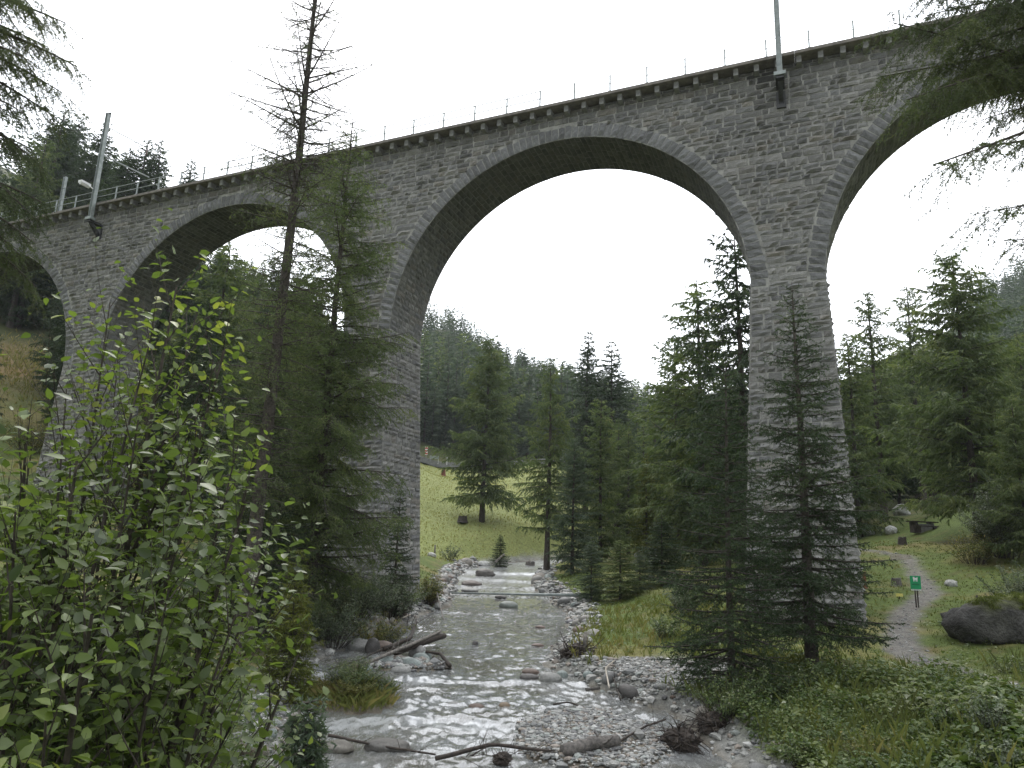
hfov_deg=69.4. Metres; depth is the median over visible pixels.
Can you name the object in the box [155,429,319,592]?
spruce tree
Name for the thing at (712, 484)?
conifer tree
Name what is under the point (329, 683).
shrub
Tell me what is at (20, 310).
conifer tree
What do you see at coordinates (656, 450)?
larch tree
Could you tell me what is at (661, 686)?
bank stone
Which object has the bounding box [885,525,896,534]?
boulder
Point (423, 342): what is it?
conifer
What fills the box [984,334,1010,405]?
conifer tree
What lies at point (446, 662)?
driftwood log
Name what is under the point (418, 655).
boulder
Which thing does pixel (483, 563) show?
boulder
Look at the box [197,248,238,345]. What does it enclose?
conifer tree
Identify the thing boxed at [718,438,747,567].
spruce tree
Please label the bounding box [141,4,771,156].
overhead wire
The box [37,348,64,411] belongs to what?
conifer tree
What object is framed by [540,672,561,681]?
boulder
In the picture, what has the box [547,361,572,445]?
conifer
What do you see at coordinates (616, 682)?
driftwood log
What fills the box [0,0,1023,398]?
sky
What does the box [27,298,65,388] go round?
conifer tree
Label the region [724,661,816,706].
shrub
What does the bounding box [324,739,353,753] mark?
boulder
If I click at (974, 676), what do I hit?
weed clump
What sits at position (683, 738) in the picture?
root stump
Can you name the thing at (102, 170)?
conifer tree
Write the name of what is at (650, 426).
conifer tree
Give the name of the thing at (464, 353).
conifer
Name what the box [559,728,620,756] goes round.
driftwood log
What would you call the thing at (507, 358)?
conifer
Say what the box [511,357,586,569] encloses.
larch tree
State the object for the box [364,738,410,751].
boulder
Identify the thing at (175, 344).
conifer tree
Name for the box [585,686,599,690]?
driftwood log
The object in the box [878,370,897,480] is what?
conifer tree
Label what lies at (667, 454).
conifer tree
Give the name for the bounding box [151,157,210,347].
spruce tree
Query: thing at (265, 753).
bank stone
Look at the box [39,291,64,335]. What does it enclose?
conifer tree
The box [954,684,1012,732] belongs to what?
shrub
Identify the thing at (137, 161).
spruce tree
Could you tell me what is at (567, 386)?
conifer
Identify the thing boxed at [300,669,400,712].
island grass
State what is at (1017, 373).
larch tree
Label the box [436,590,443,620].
driftwood log
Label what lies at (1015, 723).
undergrowth
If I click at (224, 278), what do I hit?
larch tree
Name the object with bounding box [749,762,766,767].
bank stone
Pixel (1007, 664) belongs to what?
weed clump
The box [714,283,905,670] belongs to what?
spruce tree
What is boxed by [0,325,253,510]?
dry grass
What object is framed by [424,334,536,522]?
larch tree
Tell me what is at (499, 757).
root stump
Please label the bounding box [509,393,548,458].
conifer tree
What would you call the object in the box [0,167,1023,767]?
ground
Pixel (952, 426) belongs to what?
larch tree
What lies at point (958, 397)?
conifer tree
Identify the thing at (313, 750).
young pine
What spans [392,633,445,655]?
driftwood log
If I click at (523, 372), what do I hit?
conifer
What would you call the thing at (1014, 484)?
larch tree
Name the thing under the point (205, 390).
spruce tree
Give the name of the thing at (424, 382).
conifer
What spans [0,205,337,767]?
willow bush
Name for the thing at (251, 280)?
conifer tree
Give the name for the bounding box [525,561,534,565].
tree stump
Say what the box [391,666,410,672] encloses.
boulder
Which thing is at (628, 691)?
bank stone
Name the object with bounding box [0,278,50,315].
conifer tree
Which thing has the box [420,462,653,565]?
meadow grass
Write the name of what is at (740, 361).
larch tree
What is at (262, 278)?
conifer tree
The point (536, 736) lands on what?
gravel
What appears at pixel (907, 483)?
spruce tree
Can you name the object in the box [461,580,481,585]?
boulder
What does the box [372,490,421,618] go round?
spruce tree
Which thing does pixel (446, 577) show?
bank stone
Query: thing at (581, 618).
bank stone
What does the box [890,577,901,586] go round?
tree stump
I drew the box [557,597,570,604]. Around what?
bank stone
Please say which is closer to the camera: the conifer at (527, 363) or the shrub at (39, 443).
the shrub at (39, 443)
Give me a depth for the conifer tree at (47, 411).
61.18 m
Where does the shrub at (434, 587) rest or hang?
on the ground at (524, 547)
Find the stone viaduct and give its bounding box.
[0,0,1023,627]
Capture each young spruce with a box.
[245,549,324,708]
[487,534,510,566]
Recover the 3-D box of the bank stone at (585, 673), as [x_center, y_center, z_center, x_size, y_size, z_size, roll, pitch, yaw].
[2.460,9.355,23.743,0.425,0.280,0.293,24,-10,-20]
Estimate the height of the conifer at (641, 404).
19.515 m
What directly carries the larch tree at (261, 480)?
on the ground at (524, 547)
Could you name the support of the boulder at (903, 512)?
on the ground at (524, 547)
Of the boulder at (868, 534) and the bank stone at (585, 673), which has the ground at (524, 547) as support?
the boulder at (868, 534)
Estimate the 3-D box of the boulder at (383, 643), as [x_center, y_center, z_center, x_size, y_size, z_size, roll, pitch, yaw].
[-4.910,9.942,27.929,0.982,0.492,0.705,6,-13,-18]
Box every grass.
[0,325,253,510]
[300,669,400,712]
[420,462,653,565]
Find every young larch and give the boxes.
[568,541,616,600]
[590,540,650,599]
[625,552,658,593]
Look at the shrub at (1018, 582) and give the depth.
32.09 m
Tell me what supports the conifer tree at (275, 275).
on the ground at (524, 547)
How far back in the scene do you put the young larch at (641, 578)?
42.59 m
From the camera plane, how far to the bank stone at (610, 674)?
22.64 m
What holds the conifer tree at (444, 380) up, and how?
on the ground at (524, 547)
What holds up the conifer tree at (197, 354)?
on the ground at (524, 547)
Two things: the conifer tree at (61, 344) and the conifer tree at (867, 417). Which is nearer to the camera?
the conifer tree at (61, 344)
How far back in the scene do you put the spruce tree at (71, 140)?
113.51 m
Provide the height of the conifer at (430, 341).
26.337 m
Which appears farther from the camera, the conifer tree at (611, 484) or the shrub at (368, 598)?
the conifer tree at (611, 484)
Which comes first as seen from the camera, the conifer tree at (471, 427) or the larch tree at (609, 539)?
the larch tree at (609, 539)
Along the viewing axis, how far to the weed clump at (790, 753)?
14.30 m
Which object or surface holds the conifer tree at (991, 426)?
on the ground at (524, 547)
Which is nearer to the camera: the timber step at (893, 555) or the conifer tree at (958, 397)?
the timber step at (893, 555)
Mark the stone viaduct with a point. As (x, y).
(752, 168)
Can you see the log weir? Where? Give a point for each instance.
(548, 594)
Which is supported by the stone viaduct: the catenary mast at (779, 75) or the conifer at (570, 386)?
the catenary mast at (779, 75)
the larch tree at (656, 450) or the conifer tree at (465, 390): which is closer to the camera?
the larch tree at (656, 450)
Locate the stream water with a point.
(421, 713)
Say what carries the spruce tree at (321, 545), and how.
on the ground at (524, 547)
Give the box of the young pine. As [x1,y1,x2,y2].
[270,693,337,767]
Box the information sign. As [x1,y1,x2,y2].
[910,576,920,607]
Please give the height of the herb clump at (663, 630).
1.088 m
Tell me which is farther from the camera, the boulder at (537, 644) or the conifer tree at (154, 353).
the conifer tree at (154, 353)
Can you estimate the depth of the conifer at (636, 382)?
296.23 m
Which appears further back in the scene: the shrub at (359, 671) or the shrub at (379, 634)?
the shrub at (379, 634)
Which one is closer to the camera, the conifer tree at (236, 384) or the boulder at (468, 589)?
the boulder at (468, 589)
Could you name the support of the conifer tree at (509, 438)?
on the ground at (524, 547)
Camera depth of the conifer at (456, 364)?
226.79 m
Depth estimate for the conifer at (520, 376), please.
216.55 m
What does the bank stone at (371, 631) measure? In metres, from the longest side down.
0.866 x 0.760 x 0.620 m
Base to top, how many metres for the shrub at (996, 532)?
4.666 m
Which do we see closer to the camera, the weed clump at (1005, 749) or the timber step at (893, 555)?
the weed clump at (1005, 749)
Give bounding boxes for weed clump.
[778,728,826,767]
[829,725,906,761]
[914,695,972,730]
[945,671,1008,686]
[961,729,1023,767]
[986,649,1023,672]
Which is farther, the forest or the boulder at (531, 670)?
the forest
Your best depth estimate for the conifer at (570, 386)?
212.88 m
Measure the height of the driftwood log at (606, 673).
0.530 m
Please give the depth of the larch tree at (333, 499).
29.98 m
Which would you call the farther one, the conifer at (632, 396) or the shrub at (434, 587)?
the conifer at (632, 396)
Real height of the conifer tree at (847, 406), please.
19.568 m
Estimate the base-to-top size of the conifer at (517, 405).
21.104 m
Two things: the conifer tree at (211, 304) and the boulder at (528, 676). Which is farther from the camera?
the conifer tree at (211, 304)
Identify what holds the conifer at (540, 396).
on the ground at (524, 547)
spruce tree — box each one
[0,110,89,221]
[40,123,124,294]
[48,145,144,293]
[104,139,166,200]
[108,429,191,550]
[129,138,176,327]
[144,342,239,524]
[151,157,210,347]
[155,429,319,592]
[186,362,322,639]
[274,417,341,583]
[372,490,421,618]
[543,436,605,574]
[551,330,615,509]
[572,338,646,513]
[621,451,666,561]
[630,514,691,586]
[642,360,808,698]
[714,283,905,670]
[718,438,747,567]
[871,398,938,503]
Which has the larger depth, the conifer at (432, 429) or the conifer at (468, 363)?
the conifer at (468, 363)
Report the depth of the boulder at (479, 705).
19.90 m
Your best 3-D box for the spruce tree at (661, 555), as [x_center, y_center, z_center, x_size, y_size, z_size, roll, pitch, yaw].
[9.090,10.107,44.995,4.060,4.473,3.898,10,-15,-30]
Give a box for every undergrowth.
[0,656,281,767]
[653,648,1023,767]
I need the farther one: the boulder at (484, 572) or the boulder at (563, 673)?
the boulder at (484, 572)
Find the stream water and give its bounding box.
[298,560,731,767]
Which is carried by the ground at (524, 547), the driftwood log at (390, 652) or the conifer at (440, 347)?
the conifer at (440, 347)
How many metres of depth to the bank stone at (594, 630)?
29.48 m
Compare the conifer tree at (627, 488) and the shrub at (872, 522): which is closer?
the shrub at (872, 522)
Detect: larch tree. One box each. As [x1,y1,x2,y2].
[0,0,96,327]
[0,135,74,327]
[17,114,100,198]
[138,241,278,480]
[198,0,386,647]
[200,117,420,628]
[222,262,337,503]
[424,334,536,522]
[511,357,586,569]
[569,395,634,562]
[611,333,730,557]
[624,276,747,567]
[653,228,750,571]
[836,332,909,537]
[838,291,937,521]
[849,246,1023,540]
[851,0,1023,150]
[867,283,961,500]
[901,131,1023,281]
[968,395,1023,556]
[985,328,1023,483]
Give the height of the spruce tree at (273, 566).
10.396 m
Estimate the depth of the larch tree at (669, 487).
58.73 m
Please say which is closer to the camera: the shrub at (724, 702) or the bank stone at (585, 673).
the shrub at (724, 702)
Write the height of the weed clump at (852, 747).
0.767 m
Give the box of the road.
[420,456,564,468]
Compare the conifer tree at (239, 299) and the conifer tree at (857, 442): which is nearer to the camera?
the conifer tree at (857, 442)
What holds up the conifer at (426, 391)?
on the ground at (524, 547)
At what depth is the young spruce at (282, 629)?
19.25 m
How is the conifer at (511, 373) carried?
on the ground at (524, 547)
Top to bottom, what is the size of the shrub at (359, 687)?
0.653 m
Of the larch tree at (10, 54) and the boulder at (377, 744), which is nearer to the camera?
the larch tree at (10, 54)
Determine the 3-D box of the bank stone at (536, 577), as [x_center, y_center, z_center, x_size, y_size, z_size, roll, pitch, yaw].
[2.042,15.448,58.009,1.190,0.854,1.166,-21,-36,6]
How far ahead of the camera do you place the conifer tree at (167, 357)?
72.45 m
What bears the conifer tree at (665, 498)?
on the ground at (524, 547)
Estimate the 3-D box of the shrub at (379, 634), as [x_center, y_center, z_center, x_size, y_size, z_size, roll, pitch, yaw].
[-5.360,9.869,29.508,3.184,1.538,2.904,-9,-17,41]
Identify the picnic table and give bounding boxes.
[906,521,938,532]
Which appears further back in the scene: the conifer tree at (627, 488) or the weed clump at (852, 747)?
the conifer tree at (627, 488)
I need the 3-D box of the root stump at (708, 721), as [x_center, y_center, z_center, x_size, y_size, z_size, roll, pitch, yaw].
[4.896,8.348,17.992,1.347,1.465,1.681,14,-17,-41]
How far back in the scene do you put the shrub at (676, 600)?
32.67 m
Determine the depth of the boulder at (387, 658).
25.04 m
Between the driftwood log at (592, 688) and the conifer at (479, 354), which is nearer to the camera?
the driftwood log at (592, 688)
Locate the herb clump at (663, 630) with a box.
[645,612,689,638]
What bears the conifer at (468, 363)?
on the ground at (524, 547)
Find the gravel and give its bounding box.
[214,548,1020,767]
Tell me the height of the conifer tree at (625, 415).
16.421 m
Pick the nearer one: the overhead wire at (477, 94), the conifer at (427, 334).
the overhead wire at (477, 94)
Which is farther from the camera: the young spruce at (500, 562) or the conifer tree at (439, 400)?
the conifer tree at (439, 400)
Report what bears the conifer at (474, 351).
on the ground at (524, 547)
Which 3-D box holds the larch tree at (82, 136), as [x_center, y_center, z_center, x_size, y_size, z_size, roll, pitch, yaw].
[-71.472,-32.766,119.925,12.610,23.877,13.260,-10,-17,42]
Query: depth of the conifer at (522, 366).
254.55 m
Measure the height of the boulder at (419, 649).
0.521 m
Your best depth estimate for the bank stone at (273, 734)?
15.96 m
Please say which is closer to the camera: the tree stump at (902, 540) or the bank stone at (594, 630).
the bank stone at (594, 630)
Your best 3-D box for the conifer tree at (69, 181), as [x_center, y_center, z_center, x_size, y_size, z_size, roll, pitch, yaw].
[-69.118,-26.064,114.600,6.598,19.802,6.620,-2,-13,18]
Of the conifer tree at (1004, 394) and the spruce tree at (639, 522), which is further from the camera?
the conifer tree at (1004, 394)
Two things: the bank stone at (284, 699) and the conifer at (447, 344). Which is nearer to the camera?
the bank stone at (284, 699)
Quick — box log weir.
[451,592,588,596]
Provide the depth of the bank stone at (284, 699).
18.79 m
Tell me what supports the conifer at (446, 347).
on the ground at (524, 547)
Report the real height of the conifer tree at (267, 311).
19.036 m
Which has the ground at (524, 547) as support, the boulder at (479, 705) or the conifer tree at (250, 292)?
the conifer tree at (250, 292)
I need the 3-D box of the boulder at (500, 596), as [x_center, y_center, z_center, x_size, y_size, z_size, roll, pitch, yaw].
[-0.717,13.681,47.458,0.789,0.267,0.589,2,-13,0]
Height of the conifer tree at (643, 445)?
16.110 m
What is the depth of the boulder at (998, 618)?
27.07 m
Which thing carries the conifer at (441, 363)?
on the ground at (524, 547)
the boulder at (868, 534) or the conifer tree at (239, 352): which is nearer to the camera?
the boulder at (868, 534)
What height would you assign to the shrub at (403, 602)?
2.556 m
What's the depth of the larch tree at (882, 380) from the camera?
73.53 m
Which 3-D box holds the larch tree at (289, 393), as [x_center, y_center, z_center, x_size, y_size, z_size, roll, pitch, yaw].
[-17.935,0.381,61.369,11.180,22.109,10.620,13,-17,-40]
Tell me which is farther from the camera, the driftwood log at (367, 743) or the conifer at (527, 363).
the conifer at (527, 363)
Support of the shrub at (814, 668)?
on the ground at (524, 547)
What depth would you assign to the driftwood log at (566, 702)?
20.34 m
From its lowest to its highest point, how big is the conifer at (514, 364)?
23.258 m
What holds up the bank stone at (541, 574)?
in the stream water
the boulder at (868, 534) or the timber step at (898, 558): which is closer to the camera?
the timber step at (898, 558)
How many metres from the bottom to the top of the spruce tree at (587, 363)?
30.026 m
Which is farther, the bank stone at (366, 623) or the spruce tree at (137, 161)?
the spruce tree at (137, 161)
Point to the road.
(425, 460)
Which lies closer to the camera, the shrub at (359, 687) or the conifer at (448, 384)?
the shrub at (359, 687)
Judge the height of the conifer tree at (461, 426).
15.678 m
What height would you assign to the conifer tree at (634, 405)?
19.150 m
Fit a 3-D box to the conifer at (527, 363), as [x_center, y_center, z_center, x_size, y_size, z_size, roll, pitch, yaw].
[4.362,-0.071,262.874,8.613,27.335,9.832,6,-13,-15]
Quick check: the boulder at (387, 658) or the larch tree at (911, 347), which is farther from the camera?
the larch tree at (911, 347)
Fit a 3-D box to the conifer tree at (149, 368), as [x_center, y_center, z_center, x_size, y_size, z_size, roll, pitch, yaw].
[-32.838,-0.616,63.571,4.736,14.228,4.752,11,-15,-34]
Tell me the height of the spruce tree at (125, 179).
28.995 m
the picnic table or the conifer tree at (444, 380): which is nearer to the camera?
the picnic table
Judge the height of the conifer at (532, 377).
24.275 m
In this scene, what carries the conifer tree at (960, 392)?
on the ground at (524, 547)
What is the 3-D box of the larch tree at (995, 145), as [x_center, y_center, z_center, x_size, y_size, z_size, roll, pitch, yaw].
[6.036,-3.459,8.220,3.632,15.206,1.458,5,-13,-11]
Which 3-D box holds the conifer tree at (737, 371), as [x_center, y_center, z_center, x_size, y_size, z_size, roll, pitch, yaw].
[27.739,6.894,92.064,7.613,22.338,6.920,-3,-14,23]
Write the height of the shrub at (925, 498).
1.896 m
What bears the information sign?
on the ground at (524, 547)
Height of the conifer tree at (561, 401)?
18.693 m
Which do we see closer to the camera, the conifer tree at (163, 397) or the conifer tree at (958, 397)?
the conifer tree at (163, 397)
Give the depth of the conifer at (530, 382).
202.23 m
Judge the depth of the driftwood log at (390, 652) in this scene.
25.98 m
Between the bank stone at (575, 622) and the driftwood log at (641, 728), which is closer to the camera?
the driftwood log at (641, 728)
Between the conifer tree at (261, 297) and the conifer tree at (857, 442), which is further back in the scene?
the conifer tree at (261, 297)
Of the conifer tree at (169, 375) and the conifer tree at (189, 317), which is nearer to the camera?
the conifer tree at (169, 375)
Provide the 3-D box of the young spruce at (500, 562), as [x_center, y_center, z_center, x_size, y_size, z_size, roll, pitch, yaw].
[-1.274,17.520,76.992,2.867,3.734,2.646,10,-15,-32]
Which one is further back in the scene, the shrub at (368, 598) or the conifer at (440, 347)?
the conifer at (440, 347)
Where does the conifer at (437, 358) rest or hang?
on the ground at (524, 547)
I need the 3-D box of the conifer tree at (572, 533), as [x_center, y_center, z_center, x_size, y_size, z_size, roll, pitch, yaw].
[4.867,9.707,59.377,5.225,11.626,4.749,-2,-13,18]
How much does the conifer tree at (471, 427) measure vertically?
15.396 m
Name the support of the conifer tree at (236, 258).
on the ground at (524, 547)
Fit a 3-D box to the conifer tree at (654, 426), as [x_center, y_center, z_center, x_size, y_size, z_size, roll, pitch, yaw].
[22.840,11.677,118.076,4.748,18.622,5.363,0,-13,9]
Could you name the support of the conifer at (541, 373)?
on the ground at (524, 547)
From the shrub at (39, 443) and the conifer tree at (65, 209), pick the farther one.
the conifer tree at (65, 209)
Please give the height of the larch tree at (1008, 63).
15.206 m
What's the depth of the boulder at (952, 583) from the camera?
38.67 m
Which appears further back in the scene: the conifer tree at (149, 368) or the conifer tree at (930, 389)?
the conifer tree at (930, 389)
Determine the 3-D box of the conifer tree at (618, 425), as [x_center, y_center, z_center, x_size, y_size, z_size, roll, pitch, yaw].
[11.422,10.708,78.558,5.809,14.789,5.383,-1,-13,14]
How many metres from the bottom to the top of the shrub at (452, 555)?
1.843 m
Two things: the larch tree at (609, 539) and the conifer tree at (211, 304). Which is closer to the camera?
the larch tree at (609, 539)
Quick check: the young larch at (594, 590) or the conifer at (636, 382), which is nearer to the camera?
the young larch at (594, 590)
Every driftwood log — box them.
[328,647,382,669]
[328,734,458,764]
[363,630,440,665]
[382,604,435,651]
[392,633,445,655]
[425,650,451,669]
[435,723,556,767]
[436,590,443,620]
[553,701,582,706]
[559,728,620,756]
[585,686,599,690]
[605,660,614,688]
[610,654,638,700]
[621,695,675,741]
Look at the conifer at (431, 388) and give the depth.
196.99 m
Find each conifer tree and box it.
[0,192,57,330]
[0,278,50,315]
[0,333,8,415]
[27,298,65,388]
[35,309,65,388]
[36,364,62,437]
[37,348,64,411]
[38,283,62,322]
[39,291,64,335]
[39,382,141,437]
[44,187,91,298]
[56,165,78,202]
[84,153,119,202]
[137,329,197,468]
[138,347,153,422]
[142,363,189,446]
[145,335,163,396]
[147,315,183,403]
[148,326,193,404]
[152,253,229,337]
[152,295,244,456]
[179,279,200,349]
[191,274,233,357]
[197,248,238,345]
[222,325,281,459]
[223,360,247,439]
[224,267,257,358]
[227,304,250,399]
[229,251,248,285]
[237,286,287,406]
[238,266,271,318]
[240,290,269,361]
[247,275,259,306]
[248,263,269,304]
[265,263,290,298]
[425,391,444,443]
[427,369,460,427]
[430,397,447,447]
[436,385,468,451]
[448,378,483,441]
[452,397,481,452]
[457,394,467,453]
[482,389,513,456]
[501,390,526,452]
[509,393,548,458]
[540,386,574,448]
[595,438,634,549]
[596,417,644,553]
[608,422,644,554]
[619,402,635,442]
[623,419,640,465]
[625,391,646,433]
[631,419,652,533]
[637,413,660,452]
[643,409,694,537]
[645,404,663,461]
[656,411,686,540]
[672,409,737,543]
[727,357,747,409]
[837,364,875,492]
[843,409,872,504]
[853,371,889,499]
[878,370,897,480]
[903,362,965,499]
[949,358,989,479]
[951,378,981,490]
[969,358,1001,478]
[974,344,1023,473]
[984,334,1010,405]
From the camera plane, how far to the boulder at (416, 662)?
24.55 m
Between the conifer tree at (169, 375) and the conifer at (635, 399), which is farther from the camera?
the conifer at (635, 399)
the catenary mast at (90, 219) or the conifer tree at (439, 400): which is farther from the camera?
the conifer tree at (439, 400)
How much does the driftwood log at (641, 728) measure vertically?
0.939 m
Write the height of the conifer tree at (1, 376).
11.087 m
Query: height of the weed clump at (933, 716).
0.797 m
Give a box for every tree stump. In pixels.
[457,515,468,522]
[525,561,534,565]
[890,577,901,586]
[897,536,907,545]
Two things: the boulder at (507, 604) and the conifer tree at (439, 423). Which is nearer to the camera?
the boulder at (507, 604)
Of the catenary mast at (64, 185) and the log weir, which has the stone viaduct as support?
the catenary mast at (64, 185)
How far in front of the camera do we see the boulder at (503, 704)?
20.02 m
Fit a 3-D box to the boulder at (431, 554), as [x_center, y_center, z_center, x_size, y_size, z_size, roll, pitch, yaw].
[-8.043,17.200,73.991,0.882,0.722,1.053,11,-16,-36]
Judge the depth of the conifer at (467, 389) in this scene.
185.23 m
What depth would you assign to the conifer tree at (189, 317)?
99.63 m
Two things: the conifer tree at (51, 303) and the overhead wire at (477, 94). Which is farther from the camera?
the conifer tree at (51, 303)
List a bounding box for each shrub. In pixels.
[0,416,46,454]
[284,594,385,648]
[309,670,340,691]
[317,558,405,620]
[321,655,388,686]
[331,674,376,697]
[342,611,415,642]
[357,566,432,619]
[371,668,404,694]
[415,569,447,606]
[439,543,463,559]
[662,585,706,615]
[684,665,768,721]
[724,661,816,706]
[774,658,862,687]
[856,516,888,532]
[918,494,946,511]
[939,524,1004,564]
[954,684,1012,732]
[955,478,1023,558]
[975,552,1023,596]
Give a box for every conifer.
[420,329,432,386]
[420,333,430,374]
[420,342,438,441]
[420,357,431,431]
[420,365,437,431]
[421,332,434,357]
[423,382,438,445]
[426,350,447,402]
[431,337,446,382]
[431,354,460,451]
[433,350,442,380]
[438,330,457,381]
[442,332,451,357]
[450,333,473,382]
[451,346,463,387]
[458,347,473,392]
[458,367,474,451]
[472,337,481,364]
[473,350,483,393]
[503,347,511,383]
[505,363,515,400]
[509,377,529,457]
[510,366,522,401]
[512,349,519,370]
[514,352,527,388]
[515,368,531,400]
[517,348,529,386]
[518,359,528,392]
[523,365,541,413]
[523,372,536,413]
[529,357,538,387]
[529,360,546,439]
[529,373,547,457]
[539,382,549,451]
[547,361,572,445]
[560,362,576,433]
[564,366,576,414]
[565,374,580,453]
[624,387,648,448]
[625,385,640,443]
[627,378,644,400]
[633,391,649,448]
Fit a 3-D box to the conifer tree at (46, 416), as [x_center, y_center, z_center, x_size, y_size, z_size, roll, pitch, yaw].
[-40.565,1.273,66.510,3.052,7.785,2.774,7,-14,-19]
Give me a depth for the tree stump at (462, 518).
91.07 m
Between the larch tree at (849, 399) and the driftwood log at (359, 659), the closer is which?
the driftwood log at (359, 659)
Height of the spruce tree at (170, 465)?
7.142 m
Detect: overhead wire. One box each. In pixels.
[18,157,137,187]
[138,21,773,169]
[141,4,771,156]
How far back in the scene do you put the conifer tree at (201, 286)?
102.81 m
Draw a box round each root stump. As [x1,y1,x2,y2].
[490,738,513,767]
[550,628,604,663]
[649,710,709,755]
[683,694,735,734]
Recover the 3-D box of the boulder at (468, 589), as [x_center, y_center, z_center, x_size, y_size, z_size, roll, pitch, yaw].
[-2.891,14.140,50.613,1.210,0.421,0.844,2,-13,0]
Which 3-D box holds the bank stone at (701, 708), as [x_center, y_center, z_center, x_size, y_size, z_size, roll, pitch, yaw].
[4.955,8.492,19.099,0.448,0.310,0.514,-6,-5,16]
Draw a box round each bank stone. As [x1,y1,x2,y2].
[235,743,252,755]
[254,745,269,756]
[269,728,277,737]
[278,693,291,703]
[351,618,367,627]
[360,627,374,638]
[436,574,450,583]
[461,558,472,565]
[531,575,542,583]
[532,573,545,577]
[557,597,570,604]
[572,619,578,625]
[572,626,582,632]
[578,615,588,622]
[583,671,592,678]
[587,629,599,635]
[602,671,616,684]
[617,683,638,698]
[657,683,666,689]
[695,706,709,715]
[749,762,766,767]
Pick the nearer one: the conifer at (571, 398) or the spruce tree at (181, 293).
the spruce tree at (181, 293)
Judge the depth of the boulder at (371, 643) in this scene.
27.18 m
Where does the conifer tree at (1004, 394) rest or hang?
on the ground at (524, 547)
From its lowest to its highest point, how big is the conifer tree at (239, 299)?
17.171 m
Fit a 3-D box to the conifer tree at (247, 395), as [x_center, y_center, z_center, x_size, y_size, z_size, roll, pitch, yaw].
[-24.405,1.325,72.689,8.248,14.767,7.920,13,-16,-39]
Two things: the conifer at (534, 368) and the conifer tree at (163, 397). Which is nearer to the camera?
the conifer tree at (163, 397)
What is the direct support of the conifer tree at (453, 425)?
on the ground at (524, 547)
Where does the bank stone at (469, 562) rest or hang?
on the ground at (524, 547)
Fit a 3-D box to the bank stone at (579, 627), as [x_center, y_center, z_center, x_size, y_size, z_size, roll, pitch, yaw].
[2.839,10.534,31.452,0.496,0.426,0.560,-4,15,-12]
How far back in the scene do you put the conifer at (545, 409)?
193.93 m
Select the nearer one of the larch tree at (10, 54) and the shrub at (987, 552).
the larch tree at (10, 54)
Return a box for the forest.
[0,116,1023,435]
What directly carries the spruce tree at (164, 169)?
on the ground at (524, 547)
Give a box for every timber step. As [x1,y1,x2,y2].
[890,554,910,556]
[890,557,911,560]
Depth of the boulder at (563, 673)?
24.05 m
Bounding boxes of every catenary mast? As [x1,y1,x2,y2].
[57,176,67,210]
[78,112,148,240]
[773,0,785,108]
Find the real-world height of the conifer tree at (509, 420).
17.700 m
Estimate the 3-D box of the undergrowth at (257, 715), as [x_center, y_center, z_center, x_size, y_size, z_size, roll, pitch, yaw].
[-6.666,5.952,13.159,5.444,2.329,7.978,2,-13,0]
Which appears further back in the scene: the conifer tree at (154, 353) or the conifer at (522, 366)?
the conifer at (522, 366)
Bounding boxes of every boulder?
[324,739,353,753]
[345,638,367,649]
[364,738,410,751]
[365,637,380,652]
[372,656,393,661]
[379,640,392,650]
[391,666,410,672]
[403,658,420,665]
[408,645,425,655]
[413,653,429,659]
[427,552,435,557]
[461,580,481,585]
[461,587,478,591]
[469,703,484,707]
[475,568,495,576]
[478,561,489,565]
[495,595,506,598]
[499,601,517,607]
[499,702,509,706]
[520,673,538,679]
[522,668,539,673]
[531,643,543,646]
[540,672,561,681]
[557,670,567,677]
[862,530,874,535]
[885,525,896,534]
[892,504,910,515]
[940,591,1023,644]
[944,580,957,586]
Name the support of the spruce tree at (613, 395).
on the ground at (524, 547)
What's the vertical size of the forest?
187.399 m
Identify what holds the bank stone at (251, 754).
on the ground at (524, 547)
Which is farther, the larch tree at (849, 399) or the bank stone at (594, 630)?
the larch tree at (849, 399)
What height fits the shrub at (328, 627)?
2.017 m
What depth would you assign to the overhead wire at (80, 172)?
59.45 m
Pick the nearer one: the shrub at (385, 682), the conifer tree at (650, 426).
the shrub at (385, 682)
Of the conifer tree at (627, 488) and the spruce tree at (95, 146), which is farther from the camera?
the spruce tree at (95, 146)
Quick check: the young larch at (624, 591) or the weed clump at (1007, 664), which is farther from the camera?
the young larch at (624, 591)
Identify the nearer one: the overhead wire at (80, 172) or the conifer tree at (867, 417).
the overhead wire at (80, 172)
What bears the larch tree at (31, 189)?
on the ground at (524, 547)
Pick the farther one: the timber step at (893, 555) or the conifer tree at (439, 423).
the conifer tree at (439, 423)
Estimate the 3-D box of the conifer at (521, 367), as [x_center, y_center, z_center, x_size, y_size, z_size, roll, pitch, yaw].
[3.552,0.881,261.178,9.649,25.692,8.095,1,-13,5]
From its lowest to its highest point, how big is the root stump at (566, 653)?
2.129 m
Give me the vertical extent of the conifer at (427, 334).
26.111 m
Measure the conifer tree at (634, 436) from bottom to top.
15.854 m
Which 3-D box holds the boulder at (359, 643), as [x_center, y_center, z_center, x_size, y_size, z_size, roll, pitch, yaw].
[-5.777,9.897,27.952,1.033,0.562,0.865,2,-13,0]
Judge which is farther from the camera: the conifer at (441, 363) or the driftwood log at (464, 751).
the conifer at (441, 363)

